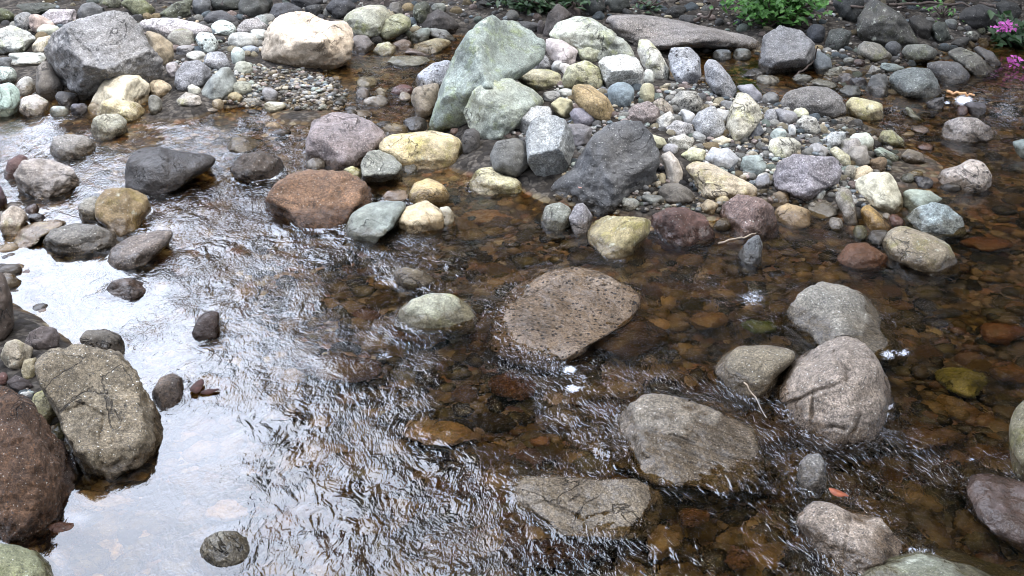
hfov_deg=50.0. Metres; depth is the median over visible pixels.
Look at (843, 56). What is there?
cobble
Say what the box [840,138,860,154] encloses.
cobble
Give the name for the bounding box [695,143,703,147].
pebble
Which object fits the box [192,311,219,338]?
rock
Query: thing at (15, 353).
rock
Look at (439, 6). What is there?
cobble
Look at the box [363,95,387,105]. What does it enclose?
cobble
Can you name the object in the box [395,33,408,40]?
cobble
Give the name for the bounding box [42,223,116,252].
rock
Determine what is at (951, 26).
cobble
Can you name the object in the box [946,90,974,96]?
twig
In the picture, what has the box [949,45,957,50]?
cobble
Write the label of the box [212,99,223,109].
pebble
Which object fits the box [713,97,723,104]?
cobble
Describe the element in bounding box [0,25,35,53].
rock
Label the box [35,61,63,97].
rock
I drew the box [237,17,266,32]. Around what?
rock
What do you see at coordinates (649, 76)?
pebble
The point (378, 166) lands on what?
rock
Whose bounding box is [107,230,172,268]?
rock
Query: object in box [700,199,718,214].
cobble
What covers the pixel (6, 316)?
boulder
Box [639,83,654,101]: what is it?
cobble
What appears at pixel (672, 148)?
cobble
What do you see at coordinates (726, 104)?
pebble
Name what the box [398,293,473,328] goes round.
boulder
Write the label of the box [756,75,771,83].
cobble
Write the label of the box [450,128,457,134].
pebble
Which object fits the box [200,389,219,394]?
dead leaf
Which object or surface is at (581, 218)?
rock
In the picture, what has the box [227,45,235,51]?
cobble
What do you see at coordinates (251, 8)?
boulder
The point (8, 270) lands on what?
stream bed gravel
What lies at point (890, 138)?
rock
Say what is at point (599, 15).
cobble
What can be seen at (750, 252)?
rock
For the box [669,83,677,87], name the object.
cobble
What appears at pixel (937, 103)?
rock
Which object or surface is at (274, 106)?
cobble
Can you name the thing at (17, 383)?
rock
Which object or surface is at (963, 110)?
cobble
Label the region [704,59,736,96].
rock
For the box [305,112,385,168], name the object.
boulder
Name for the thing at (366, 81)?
slab
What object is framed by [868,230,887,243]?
cobble
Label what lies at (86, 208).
rock
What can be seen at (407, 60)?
slab
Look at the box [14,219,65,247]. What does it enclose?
slab
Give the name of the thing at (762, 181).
cobble
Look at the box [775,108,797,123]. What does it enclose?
cobble
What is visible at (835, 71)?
cobble
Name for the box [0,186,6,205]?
rock
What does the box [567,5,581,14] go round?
cobble
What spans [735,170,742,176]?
pebble
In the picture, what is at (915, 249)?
boulder
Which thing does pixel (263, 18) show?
cobble
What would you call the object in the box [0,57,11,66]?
cobble
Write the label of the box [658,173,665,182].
pebble
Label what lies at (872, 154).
cobble
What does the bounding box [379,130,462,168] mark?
boulder
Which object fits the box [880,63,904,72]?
rock
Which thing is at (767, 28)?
cobble
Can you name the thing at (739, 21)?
cobble
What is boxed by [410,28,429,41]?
rock
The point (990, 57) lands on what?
rock
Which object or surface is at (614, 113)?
cobble
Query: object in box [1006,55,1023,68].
flower
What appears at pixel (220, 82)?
rock
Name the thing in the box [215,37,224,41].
cobble
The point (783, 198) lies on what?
rock
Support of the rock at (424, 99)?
on the ground
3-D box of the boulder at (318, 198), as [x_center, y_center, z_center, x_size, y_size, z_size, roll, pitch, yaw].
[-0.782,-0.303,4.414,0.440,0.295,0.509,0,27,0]
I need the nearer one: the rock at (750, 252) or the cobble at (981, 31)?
the rock at (750, 252)
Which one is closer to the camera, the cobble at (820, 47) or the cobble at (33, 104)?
the cobble at (33, 104)
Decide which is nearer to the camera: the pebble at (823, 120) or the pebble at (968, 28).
the pebble at (823, 120)
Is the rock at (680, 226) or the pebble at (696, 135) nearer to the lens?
the rock at (680, 226)
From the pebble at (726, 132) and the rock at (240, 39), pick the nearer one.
the pebble at (726, 132)
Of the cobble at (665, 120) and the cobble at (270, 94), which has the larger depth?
the cobble at (270, 94)
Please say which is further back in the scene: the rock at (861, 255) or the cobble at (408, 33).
the cobble at (408, 33)
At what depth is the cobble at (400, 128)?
5.17 m
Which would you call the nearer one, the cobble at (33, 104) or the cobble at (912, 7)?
the cobble at (33, 104)
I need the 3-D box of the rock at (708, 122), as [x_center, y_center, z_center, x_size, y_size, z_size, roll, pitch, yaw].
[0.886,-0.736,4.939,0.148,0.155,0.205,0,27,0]
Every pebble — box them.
[51,417,58,424]
[176,45,193,54]
[186,51,205,60]
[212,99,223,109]
[251,51,257,56]
[356,87,369,96]
[376,88,386,95]
[399,91,410,99]
[403,164,416,172]
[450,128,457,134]
[543,91,560,101]
[551,61,561,70]
[555,195,562,200]
[558,88,571,97]
[560,63,568,73]
[592,120,600,125]
[598,88,606,93]
[644,69,653,82]
[650,123,658,127]
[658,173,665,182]
[666,130,674,135]
[679,180,686,185]
[680,109,694,122]
[692,131,705,139]
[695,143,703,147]
[715,196,728,201]
[720,100,732,109]
[722,129,728,135]
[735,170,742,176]
[737,153,744,158]
[748,173,756,179]
[758,189,766,193]
[766,128,771,133]
[767,189,775,194]
[768,75,779,83]
[772,203,780,206]
[788,124,795,134]
[793,199,799,204]
[797,128,804,133]
[809,143,827,155]
[819,118,827,121]
[826,192,835,197]
[829,217,842,228]
[840,181,847,186]
[842,66,858,71]
[843,57,854,63]
[853,225,866,237]
[854,59,864,66]
[882,212,889,217]
[887,159,892,165]
[889,214,903,224]
[900,173,913,182]
[908,170,922,176]
[931,42,937,47]
[965,25,971,30]
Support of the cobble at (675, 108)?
on the ground
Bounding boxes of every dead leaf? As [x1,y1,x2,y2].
[190,379,203,393]
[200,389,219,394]
[829,488,848,496]
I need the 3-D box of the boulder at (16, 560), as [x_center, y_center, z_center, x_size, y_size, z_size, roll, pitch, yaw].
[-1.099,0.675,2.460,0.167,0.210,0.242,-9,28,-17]
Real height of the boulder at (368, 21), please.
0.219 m
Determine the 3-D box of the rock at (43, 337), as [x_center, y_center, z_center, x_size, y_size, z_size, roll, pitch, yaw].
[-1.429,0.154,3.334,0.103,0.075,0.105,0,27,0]
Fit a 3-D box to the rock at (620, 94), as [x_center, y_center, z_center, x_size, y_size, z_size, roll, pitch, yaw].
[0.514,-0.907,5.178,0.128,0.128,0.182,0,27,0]
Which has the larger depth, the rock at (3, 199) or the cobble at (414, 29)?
the cobble at (414, 29)
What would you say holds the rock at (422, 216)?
on the stream bed gravel at (8, 270)
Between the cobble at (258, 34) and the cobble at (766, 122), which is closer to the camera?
the cobble at (766, 122)
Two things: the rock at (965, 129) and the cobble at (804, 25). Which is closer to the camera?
the rock at (965, 129)
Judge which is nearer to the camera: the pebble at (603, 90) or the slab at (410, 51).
the pebble at (603, 90)
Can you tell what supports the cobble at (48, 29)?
on the ground
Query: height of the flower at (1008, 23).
0.163 m
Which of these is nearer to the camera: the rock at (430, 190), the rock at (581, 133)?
the rock at (430, 190)
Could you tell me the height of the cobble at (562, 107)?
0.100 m
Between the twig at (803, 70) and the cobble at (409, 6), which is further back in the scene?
the cobble at (409, 6)
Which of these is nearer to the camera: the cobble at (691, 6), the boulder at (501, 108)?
the boulder at (501, 108)
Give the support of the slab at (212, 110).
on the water
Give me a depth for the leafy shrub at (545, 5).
6.85 m
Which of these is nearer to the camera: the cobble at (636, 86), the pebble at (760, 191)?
the pebble at (760, 191)
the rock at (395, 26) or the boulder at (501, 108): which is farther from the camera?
the rock at (395, 26)
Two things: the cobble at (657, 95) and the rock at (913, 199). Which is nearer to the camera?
the rock at (913, 199)
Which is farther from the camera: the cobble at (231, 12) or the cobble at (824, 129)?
the cobble at (231, 12)
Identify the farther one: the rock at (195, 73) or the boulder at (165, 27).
the boulder at (165, 27)
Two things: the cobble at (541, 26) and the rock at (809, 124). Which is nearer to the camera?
the rock at (809, 124)
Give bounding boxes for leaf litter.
[76,0,1021,18]
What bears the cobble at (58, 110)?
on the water
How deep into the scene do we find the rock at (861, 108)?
5.36 m
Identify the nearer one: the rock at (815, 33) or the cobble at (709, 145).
the cobble at (709, 145)
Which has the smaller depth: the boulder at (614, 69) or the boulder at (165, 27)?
the boulder at (614, 69)
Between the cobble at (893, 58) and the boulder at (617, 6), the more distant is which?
the boulder at (617, 6)
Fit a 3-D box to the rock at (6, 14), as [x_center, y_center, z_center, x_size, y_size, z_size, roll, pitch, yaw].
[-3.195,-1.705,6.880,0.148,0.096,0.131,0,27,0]
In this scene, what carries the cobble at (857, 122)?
on the ground
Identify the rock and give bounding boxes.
[0,8,13,22]
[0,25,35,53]
[0,82,19,116]
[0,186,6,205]
[0,205,27,234]
[0,339,32,369]
[4,154,27,179]
[7,375,33,391]
[13,158,79,198]
[25,326,59,349]
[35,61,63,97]
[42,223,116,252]
[50,134,95,158]
[77,2,104,17]
[78,196,97,218]
[79,329,124,352]
[88,75,149,110]
[90,114,127,137]
[96,98,144,121]
[99,0,120,7]
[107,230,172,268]
[107,278,145,299]
[121,0,154,14]
[146,31,173,64]
[152,373,183,408]
[160,0,191,17]
[167,28,193,45]
[174,60,211,90]
[192,0,210,13]
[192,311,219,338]
[200,531,249,566]
[201,67,236,99]
[204,10,239,23]
[211,0,239,9]
[228,32,257,47]
[230,151,283,182]
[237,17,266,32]
[267,0,272,10]
[269,2,301,17]
[291,0,322,7]
[345,201,405,242]
[353,35,373,52]
[361,150,402,181]
[380,13,410,41]
[394,267,433,287]
[398,200,443,233]
[403,117,426,131]
[408,178,449,202]
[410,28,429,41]
[411,83,438,116]
[413,1,429,23]
[415,60,449,86]
[430,28,454,39]
[462,128,479,154]
[468,167,521,194]
[490,138,528,177]
[518,21,537,31]
[518,69,561,90]
[519,106,551,134]
[541,202,570,229]
[543,4,571,36]
[546,38,577,64]
[562,60,603,88]
[568,123,592,146]
[569,203,592,233]
[572,84,613,120]
[576,47,598,61]
[587,215,650,257]
[607,82,633,106]
[627,101,659,123]
[637,39,669,79]
[650,207,714,245]
[657,183,695,204]
[661,151,682,182]
[665,5,685,17]
[668,47,700,83]
[670,90,702,112]
[686,161,757,199]
[692,106,725,138]
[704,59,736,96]
[705,147,738,168]
[737,84,761,101]
[738,235,762,263]
[740,155,766,175]
[768,137,800,157]
[771,191,790,204]
[774,203,811,226]
[796,115,820,134]
[797,454,826,489]
[806,24,824,42]
[812,51,832,73]
[822,131,845,147]
[825,28,851,50]
[830,147,850,165]
[835,186,857,222]
[837,242,887,267]
[846,97,883,119]
[849,145,869,166]
[850,132,873,150]
[856,41,891,61]
[860,205,888,229]
[865,73,888,95]
[874,147,899,161]
[878,130,903,147]
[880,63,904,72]
[901,44,936,63]
[901,149,925,163]
[903,189,941,211]
[909,15,932,38]
[926,97,943,108]
[927,61,969,83]
[932,21,950,42]
[941,117,993,141]
[951,37,969,47]
[974,46,1000,65]
[996,0,1021,20]
[1012,139,1023,157]
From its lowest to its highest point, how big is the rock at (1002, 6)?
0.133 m
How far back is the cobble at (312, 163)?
4.77 m
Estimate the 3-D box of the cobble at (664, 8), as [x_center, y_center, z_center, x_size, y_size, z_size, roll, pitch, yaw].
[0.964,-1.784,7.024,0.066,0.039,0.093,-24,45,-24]
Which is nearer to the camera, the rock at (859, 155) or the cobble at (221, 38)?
the rock at (859, 155)
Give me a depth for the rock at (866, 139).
4.92 m
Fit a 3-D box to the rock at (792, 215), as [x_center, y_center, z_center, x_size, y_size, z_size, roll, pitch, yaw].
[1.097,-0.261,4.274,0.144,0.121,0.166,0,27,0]
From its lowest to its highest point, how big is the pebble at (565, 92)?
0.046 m
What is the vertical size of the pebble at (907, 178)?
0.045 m
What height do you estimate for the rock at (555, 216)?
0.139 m
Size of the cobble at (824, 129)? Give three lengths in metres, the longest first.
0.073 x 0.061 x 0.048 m
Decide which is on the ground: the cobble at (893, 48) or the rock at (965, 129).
the cobble at (893, 48)
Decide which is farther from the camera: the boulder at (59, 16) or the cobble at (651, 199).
the boulder at (59, 16)
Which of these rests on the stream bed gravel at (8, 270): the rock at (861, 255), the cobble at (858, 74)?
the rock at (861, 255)
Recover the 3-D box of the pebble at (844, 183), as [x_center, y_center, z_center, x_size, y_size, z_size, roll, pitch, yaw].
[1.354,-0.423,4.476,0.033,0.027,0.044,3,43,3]
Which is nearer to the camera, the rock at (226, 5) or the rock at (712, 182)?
the rock at (712, 182)
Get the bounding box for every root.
[824,1,896,8]
[887,1,970,6]
[978,1,1022,7]
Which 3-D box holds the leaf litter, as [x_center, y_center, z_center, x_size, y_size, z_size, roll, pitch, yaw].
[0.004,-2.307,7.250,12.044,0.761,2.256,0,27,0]
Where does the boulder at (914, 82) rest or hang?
on the ground
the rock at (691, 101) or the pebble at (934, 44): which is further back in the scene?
the pebble at (934, 44)
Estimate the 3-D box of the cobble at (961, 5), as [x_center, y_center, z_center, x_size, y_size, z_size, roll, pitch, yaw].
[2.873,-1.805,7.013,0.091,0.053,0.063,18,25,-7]
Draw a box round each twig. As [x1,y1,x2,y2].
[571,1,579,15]
[693,7,714,21]
[793,46,817,77]
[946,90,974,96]
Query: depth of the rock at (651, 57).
5.68 m
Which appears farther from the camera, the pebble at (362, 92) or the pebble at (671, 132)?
the pebble at (362, 92)
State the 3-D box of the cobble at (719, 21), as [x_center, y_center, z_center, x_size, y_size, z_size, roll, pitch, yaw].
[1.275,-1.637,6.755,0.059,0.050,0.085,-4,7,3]
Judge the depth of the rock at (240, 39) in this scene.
6.36 m
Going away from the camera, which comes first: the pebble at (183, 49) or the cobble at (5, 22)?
the pebble at (183, 49)
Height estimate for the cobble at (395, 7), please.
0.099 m
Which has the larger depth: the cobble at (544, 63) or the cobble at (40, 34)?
the cobble at (40, 34)
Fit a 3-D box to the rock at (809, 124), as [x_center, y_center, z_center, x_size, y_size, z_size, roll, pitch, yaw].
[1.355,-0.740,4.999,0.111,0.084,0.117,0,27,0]
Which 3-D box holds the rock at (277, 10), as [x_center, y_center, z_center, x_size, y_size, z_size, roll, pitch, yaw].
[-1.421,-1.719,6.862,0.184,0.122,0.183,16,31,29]
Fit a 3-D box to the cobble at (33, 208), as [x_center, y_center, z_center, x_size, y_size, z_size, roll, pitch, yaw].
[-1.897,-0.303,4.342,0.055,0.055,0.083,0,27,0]
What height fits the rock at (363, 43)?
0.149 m
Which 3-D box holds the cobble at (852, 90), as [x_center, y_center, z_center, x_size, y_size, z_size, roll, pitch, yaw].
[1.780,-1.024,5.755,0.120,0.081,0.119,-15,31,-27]
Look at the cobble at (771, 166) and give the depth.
4.61 m
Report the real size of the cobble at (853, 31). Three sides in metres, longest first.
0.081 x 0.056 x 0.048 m
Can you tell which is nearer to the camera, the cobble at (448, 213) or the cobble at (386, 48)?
the cobble at (448, 213)
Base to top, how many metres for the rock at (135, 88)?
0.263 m
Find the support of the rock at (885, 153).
on the ground
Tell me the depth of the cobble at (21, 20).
6.64 m
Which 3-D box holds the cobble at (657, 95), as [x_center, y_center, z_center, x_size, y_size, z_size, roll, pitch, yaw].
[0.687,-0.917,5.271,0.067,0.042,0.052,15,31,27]
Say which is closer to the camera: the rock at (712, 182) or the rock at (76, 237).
the rock at (76, 237)
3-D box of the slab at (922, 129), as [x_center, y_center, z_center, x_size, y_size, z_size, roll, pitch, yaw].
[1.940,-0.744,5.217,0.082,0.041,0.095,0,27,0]
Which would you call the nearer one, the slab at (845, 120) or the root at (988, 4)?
the slab at (845, 120)
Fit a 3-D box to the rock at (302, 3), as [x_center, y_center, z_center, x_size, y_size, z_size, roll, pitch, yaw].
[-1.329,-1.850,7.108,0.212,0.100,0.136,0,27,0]
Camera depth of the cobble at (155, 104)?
5.38 m
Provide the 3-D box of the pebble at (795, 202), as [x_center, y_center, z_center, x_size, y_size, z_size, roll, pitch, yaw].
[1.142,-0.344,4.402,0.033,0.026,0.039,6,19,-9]
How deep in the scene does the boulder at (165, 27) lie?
6.40 m
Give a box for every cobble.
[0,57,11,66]
[0,66,16,83]
[0,372,7,384]
[1,20,9,24]
[14,12,31,30]
[16,76,34,95]
[19,94,48,115]
[21,358,36,378]
[25,203,38,213]
[27,213,44,220]
[29,14,54,32]
[32,35,49,52]
[32,391,55,423]
[35,31,47,38]
[37,24,58,34]
[49,522,73,532]
[50,106,68,115]
[51,422,63,438]
[55,91,79,106]
[70,103,87,114]
[86,0,99,3]
[132,14,142,20]
[142,12,150,18]
[148,95,161,114]
[149,79,171,97]
[150,13,161,18]
[166,62,178,76]
[176,92,201,106]
[187,17,195,21]
[187,84,200,94]
[193,14,203,19]
[193,46,201,50]
[195,32,218,52]
[201,11,210,16]
[204,51,229,69]
[211,20,235,35]
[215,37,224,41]
[227,10,236,15]
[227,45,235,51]
[227,92,242,101]
[231,47,244,63]
[233,61,252,73]
[233,81,251,94]
[236,14,242,19]
[242,45,258,52]
[242,98,259,106]
[251,29,265,39]
[256,15,267,26]
[262,87,277,101]
[263,14,274,20]
[264,102,285,111]
[305,4,323,15]
[306,158,324,168]
[317,14,325,19]
[323,8,330,15]
[335,98,344,103]
[344,166,361,177]
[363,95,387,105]
[370,36,382,43]
[373,42,395,54]
[383,123,407,132]
[383,190,407,200]
[388,2,402,13]
[391,84,412,93]
[392,39,411,49]
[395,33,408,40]
[402,2,413,10]
[405,30,411,37]
[409,26,420,32]
[410,17,416,25]
[431,3,445,11]
[440,206,453,225]
[449,6,462,12]
[462,0,471,4]
[474,16,481,22]
[476,0,491,7]
[505,10,518,20]
[532,13,541,19]
[533,55,550,69]
[537,20,544,33]
[551,97,572,117]
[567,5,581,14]
[570,108,593,125]
[592,11,604,19]
[611,111,618,117]
[618,111,629,117]
[621,198,639,211]
[622,8,631,13]
[631,83,641,90]
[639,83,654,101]
[641,194,664,204]
[653,98,673,113]
[653,135,666,148]
[654,93,660,98]
[655,111,674,127]
[656,5,667,11]
[662,143,677,153]
[665,95,674,101]
[666,120,693,134]
[668,134,693,149]
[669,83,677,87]
[672,105,678,111]
[672,114,682,121]
[679,15,695,22]
[681,147,705,160]
[684,2,698,11]
[697,48,712,53]
[698,93,706,100]
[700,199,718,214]
[701,4,710,10]
[703,142,718,149]
[712,49,730,60]
[712,136,732,145]
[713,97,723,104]
[714,18,723,25]
[717,109,728,121]
[733,48,750,59]
[734,19,741,24]
[736,23,749,31]
[739,137,747,143]
[749,123,763,138]
[755,142,764,148]
[755,173,769,188]
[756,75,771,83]
[758,31,765,36]
[760,98,768,103]
[761,119,769,126]
[762,92,778,103]
[762,150,770,157]
[763,26,772,29]
[764,109,777,120]
[767,164,775,169]
[770,119,779,125]
[770,128,786,137]
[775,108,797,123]
[777,123,787,129]
[793,74,812,80]
[794,108,808,117]
[801,147,813,154]
[802,22,812,27]
[809,113,820,120]
[809,137,822,143]
[813,190,825,199]
[815,45,823,49]
[819,19,826,23]
[820,124,827,133]
[822,47,831,51]
[824,66,842,76]
[831,52,840,57]
[832,77,840,82]
[835,124,844,128]
[838,73,853,81]
[839,85,861,95]
[840,54,848,58]
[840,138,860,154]
[843,46,852,50]
[844,128,855,134]
[844,165,856,178]
[848,77,866,85]
[848,119,863,125]
[848,181,855,188]
[851,29,856,35]
[852,71,862,77]
[854,165,872,179]
[867,65,880,74]
[868,151,875,157]
[868,157,886,171]
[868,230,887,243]
[874,59,887,63]
[874,140,881,146]
[885,41,901,55]
[888,89,896,93]
[890,56,900,61]
[907,2,919,9]
[907,60,916,65]
[914,176,932,187]
[931,5,942,10]
[937,43,949,51]
[944,0,954,2]
[945,19,956,25]
[948,24,955,29]
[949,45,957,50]
[955,1,966,6]
[957,106,967,114]
[964,102,986,114]
[965,31,978,42]
[967,41,975,48]
[977,27,985,34]
[978,38,988,45]
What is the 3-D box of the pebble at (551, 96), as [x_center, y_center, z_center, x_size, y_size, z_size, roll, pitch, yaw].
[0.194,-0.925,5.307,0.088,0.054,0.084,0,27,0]
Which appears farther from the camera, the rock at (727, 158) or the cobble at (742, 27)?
the cobble at (742, 27)
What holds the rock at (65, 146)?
on the stream bed gravel at (8, 270)
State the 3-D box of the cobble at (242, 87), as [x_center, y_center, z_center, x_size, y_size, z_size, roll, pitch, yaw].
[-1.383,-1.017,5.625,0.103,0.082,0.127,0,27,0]
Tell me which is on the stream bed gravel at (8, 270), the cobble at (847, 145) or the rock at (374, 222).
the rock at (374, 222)
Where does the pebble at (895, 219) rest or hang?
on the ground
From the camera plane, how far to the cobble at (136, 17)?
6.82 m
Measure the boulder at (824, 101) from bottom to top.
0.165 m
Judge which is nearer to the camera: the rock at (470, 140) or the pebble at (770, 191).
the pebble at (770, 191)
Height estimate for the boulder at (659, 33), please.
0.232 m
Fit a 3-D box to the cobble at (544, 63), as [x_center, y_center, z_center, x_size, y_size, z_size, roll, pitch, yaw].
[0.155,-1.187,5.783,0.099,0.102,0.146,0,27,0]
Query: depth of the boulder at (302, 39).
6.08 m
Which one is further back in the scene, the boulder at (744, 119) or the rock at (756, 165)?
the boulder at (744, 119)
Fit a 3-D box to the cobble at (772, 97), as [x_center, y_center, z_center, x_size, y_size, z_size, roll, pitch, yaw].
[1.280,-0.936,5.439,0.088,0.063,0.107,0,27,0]
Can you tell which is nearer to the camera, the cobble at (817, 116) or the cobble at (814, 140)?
the cobble at (814, 140)
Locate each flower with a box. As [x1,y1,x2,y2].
[990,19,1018,31]
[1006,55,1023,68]
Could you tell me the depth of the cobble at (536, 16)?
6.81 m
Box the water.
[0,35,1023,575]
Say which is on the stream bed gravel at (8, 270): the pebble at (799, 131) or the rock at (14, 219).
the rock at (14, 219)
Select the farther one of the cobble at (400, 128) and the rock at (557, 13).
the rock at (557, 13)
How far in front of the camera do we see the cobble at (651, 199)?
4.33 m
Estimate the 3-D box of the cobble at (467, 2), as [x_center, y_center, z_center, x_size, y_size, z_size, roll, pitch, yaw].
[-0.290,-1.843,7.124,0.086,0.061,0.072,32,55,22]
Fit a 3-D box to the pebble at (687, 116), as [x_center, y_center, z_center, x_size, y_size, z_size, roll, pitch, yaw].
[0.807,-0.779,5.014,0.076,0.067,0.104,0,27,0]
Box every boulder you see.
[0,272,13,340]
[0,386,74,542]
[0,543,53,575]
[34,344,163,477]
[41,9,76,25]
[44,10,164,99]
[95,188,151,236]
[125,147,215,194]
[140,18,212,38]
[238,0,269,16]
[261,11,353,69]
[264,169,371,227]
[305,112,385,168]
[326,0,355,18]
[343,5,390,37]
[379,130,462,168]
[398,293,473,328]
[420,9,458,33]
[428,15,545,131]
[464,78,543,139]
[503,266,639,359]
[515,476,650,534]
[525,114,574,176]
[549,16,634,60]
[550,120,659,214]
[582,0,605,15]
[598,54,644,88]
[604,0,629,12]
[606,14,760,50]
[617,393,759,485]
[715,345,795,396]
[719,194,777,237]
[726,92,761,140]
[758,25,815,72]
[773,154,841,201]
[779,336,891,442]
[780,86,846,118]
[787,281,887,352]
[796,501,901,574]
[833,0,863,22]
[855,172,903,213]
[857,0,917,49]
[860,552,991,575]
[882,226,956,271]
[889,67,940,97]
[906,202,963,233]
[937,159,991,192]
[948,47,992,74]
[958,4,998,30]
[967,473,1023,542]
[1009,401,1023,477]
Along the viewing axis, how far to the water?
3.26 m
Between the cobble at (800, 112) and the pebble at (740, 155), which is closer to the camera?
the pebble at (740, 155)
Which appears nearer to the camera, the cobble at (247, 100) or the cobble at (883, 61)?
the cobble at (247, 100)
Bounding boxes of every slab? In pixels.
[9,52,45,65]
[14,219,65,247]
[16,2,56,13]
[207,107,218,112]
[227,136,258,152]
[355,110,370,116]
[356,77,376,86]
[388,56,429,65]
[404,48,425,54]
[413,38,450,52]
[743,68,766,76]
[807,200,837,216]
[810,78,835,87]
[837,116,855,122]
[905,106,920,119]
[912,126,928,132]
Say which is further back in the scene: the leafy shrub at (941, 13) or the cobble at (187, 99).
the leafy shrub at (941, 13)
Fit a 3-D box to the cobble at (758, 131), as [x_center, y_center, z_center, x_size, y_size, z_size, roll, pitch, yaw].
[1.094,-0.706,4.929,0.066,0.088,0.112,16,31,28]
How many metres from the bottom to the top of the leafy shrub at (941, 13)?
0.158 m
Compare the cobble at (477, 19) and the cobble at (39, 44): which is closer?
the cobble at (39, 44)
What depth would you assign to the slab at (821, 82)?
5.85 m
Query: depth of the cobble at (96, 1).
7.13 m
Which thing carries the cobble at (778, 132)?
on the ground
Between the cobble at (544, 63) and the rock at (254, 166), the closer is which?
the rock at (254, 166)
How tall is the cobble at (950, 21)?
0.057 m
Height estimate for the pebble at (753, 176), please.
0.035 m
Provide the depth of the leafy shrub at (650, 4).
6.95 m
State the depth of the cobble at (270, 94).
5.54 m
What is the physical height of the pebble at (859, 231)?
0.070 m
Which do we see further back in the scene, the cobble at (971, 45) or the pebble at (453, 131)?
the cobble at (971, 45)
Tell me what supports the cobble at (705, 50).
on the ground
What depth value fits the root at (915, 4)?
6.92 m
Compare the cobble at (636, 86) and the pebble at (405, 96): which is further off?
the pebble at (405, 96)
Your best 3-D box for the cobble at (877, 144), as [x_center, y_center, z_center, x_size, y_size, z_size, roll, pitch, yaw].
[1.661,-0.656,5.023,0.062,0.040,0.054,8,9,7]
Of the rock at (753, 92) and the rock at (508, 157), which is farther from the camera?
the rock at (753, 92)
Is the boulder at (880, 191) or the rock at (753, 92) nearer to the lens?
the boulder at (880, 191)
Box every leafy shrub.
[472,0,597,14]
[632,0,664,13]
[709,0,841,26]
[896,0,938,2]
[916,0,962,21]
[987,9,1023,46]
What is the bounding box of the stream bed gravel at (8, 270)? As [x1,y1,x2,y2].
[0,36,961,312]
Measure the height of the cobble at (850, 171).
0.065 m
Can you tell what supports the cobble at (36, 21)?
on the ground
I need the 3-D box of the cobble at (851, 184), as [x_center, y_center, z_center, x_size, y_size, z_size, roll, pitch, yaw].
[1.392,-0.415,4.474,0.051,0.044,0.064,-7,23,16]
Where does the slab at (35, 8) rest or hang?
on the ground
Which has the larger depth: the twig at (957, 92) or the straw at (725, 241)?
the twig at (957, 92)
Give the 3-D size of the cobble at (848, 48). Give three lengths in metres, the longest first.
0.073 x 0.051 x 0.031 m
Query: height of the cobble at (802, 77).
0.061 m
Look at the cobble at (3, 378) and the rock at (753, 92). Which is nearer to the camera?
the cobble at (3, 378)
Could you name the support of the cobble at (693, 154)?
on the ground
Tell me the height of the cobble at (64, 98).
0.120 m
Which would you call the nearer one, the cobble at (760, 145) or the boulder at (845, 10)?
the cobble at (760, 145)
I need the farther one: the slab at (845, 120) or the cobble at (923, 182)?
the slab at (845, 120)
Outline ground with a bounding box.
[0,0,1023,425]
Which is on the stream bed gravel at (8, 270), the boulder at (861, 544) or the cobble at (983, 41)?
the boulder at (861, 544)
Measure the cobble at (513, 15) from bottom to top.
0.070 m
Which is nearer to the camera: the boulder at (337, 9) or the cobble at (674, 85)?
the cobble at (674, 85)
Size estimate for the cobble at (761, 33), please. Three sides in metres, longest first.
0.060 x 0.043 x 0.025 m
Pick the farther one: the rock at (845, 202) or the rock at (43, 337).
the rock at (845, 202)
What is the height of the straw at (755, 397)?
0.051 m
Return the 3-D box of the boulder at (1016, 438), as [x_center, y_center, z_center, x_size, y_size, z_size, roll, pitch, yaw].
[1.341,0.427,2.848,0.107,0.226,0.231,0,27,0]
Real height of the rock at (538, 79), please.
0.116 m
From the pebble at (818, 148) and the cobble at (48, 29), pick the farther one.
the cobble at (48, 29)
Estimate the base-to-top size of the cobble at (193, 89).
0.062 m
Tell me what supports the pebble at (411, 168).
on the ground
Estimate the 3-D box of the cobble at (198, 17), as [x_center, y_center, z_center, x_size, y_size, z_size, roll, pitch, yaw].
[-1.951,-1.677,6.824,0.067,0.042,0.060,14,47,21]
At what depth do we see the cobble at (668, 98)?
5.24 m
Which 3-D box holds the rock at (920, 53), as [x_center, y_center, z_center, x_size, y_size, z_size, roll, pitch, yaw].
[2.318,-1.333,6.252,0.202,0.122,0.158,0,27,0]
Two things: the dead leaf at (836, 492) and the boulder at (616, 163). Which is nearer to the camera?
the dead leaf at (836, 492)
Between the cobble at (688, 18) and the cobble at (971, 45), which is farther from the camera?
the cobble at (688, 18)
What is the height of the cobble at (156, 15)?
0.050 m
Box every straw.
[718,233,755,243]
[743,382,766,417]
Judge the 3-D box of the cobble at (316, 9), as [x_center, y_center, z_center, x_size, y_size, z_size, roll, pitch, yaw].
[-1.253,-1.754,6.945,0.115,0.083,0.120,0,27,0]
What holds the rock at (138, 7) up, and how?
on the ground
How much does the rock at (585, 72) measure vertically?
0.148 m
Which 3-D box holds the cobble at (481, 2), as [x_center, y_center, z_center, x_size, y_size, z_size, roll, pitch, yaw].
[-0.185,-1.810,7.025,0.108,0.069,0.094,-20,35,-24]
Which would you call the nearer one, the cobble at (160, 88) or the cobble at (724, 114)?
the cobble at (724, 114)
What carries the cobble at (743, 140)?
on the ground
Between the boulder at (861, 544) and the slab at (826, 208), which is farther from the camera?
the slab at (826, 208)
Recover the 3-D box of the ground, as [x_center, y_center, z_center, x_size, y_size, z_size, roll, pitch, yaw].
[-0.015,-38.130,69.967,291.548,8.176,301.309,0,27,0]
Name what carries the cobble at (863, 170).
on the ground
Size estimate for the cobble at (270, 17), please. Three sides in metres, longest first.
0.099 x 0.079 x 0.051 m

